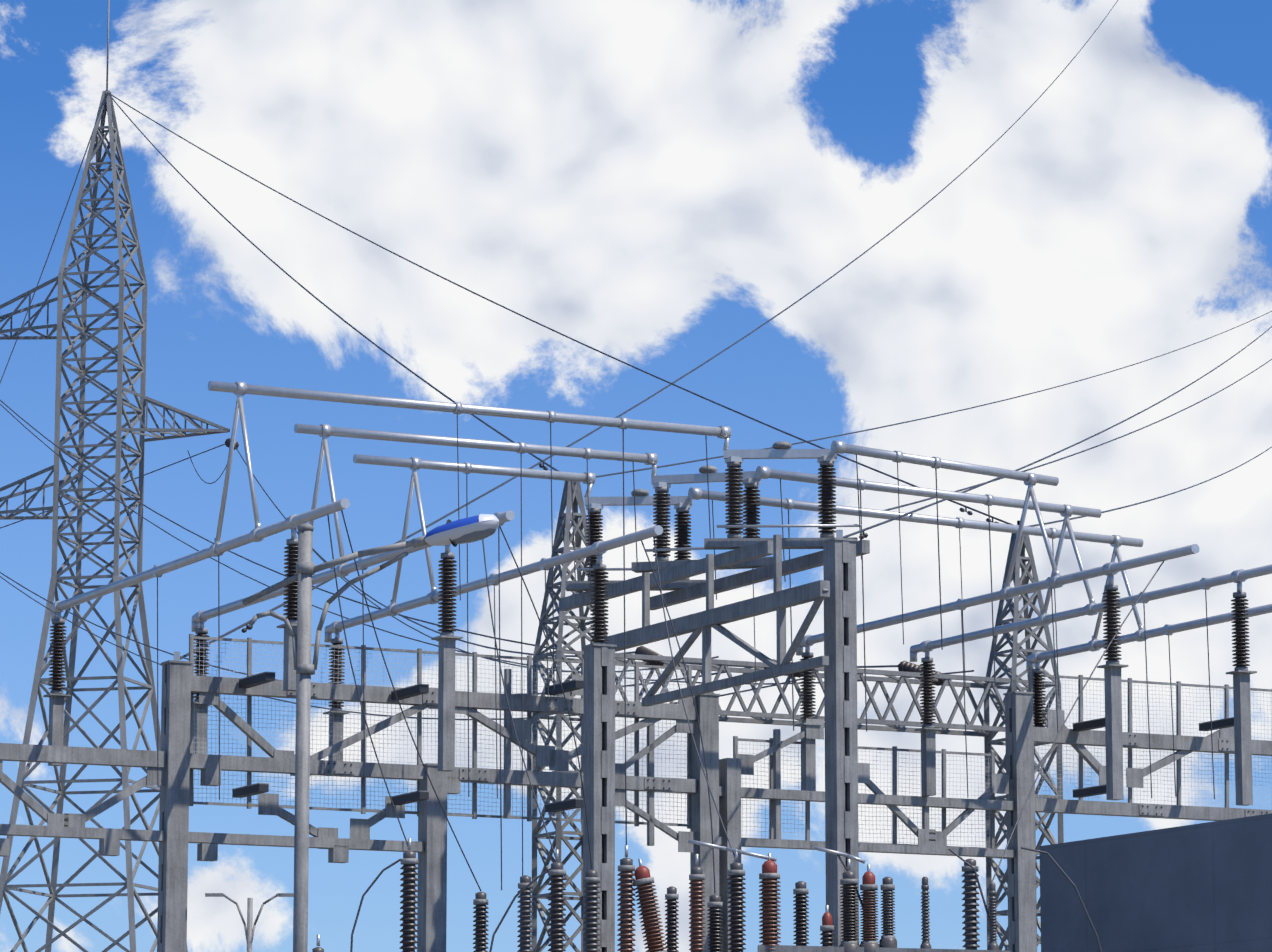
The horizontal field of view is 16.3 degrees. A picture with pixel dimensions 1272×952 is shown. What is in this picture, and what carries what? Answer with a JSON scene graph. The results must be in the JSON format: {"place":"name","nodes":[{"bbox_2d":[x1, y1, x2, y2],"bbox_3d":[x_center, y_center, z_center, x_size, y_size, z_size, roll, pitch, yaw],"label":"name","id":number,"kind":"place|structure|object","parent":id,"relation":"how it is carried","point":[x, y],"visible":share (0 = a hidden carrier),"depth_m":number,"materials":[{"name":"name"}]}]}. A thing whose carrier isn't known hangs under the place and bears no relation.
{"place":"outdoors","nodes":[
{"label":"outdoors","id":0,"kind":"place"},
{"bbox_2d":[0,0,1271,951],"label":"sky","id":1,"kind":"structure","parent":0,"point":[648,184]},
{"label":"ground","id":2,"kind":"structure","parent":0,"visible":0},
{"bbox_2d":[0,0,229,951],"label":"pylon","id":3,"kind":"object","parent":2,"relation":"on","point":[97,141],"visible":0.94,"depth_m":110.88,"materials":[{"name":"metal"}]},
{"bbox_2d":[0,0,1271,951],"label":"wires","id":4,"kind":"object","parent":3,"relation":"attached to","point":[495,660],"visible":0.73,"depth_m":54.93,"materials":[{"name":"grey metal"}]},
{"bbox_2d":[0,441,1271,951],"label":"steel structures","id":5,"kind":"object","parent":2,"relation":"on","point":[176,759],"visible":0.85,"depth_m":53.53,"materials":[{"name":"grey metal"}]},
{"bbox_2d":[424,515,478,538],"bbox_3d":[-1.555,0.458,39.679,0.694,0.205,0.324,-2,-10,13],"label":"street light top","id":6,"kind":"object","parent":5,"relation":"on","point":[458,523],"visible":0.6,"depth_m":39.56,"materials":[{"name":"blue"}]},
{"bbox_2d":[424,514,498,545],"bbox_3d":[-1.552,0.482,39.675,0.690,0.264,0.325,-3,-10,16],"label":"street light housing","id":7,"kind":"object","parent":5,"relation":"attached to","point":[488,521],"visible":0.88,"depth_m":39.54,"materials":[{"name":"white metal"}]},
{"bbox_2d":[452,529,495,544],"bbox_3d":[-1.454,0.543,39.635,0.440,0.121,0.220,-3,-10,16],"label":"street light lens","id":8,"kind":"object","parent":7,"relation":"attached to","point":[474,536],"visible":0.88,"depth_m":39.56,"materials":[{"name":"grey glass"}]},
{"bbox_2d":[48,438,1249,951],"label":"insulators","id":9,"kind":"object","parent":5,"relation":"on","point":[734,514],"depth_m":48.49,"materials":[{"name":"black ceramic"}]},
{"bbox_2d":[51,381,1271,945],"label":"busbar tubes","id":10,"kind":"object","parent":9,"relation":"on","point":[1055,579],"visible":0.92,"depth_m":52.83},
{"bbox_2d":[193,639,1271,847],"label":"screens","id":11,"kind":"object","parent":5,"relation":"attached to","point":[673,745],"depth_m":56.05,"materials":[{"name":"silver metal"}]},
{"bbox_2d":[617,871,878,951],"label":"brown insulators","id":12,"kind":"object","parent":5,"relation":"on","point":[769,905],"visible":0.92,"depth_m":46.40,"materials":[{"name":"ceramic"}]},
{"bbox_2d":[634,860,874,924],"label":"insulator caps","id":13,"kind":"object","parent":12,"relation":"on","point":[768,866],"visible":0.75,"depth_m":46.48,"materials":[{"name":"red ceramic"}]},
{"bbox_2d":[232,519,1267,951],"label":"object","id":14,"kind":"object","parent":5,"relation":"attached to","point":[424,689],"visible":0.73,"depth_m":53.96,"materials":[{"name":"grey metal"}]},
{"bbox_2d":[531,481,1063,951],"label":"lattice gantry","id":15,"kind":"object","parent":2,"relation":"on","point":[1021,571],"visible":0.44,"depth_m":59.81,"materials":[{"name":"grey metal"}]},
{"bbox_2d":[1039,813,1271,951],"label":"fire wall","id":16,"kind":"structure","parent":2,"relation":"on","point":[1204,887],"depth_m":48.05,"materials":[{"name":"concrete"}]}
]}

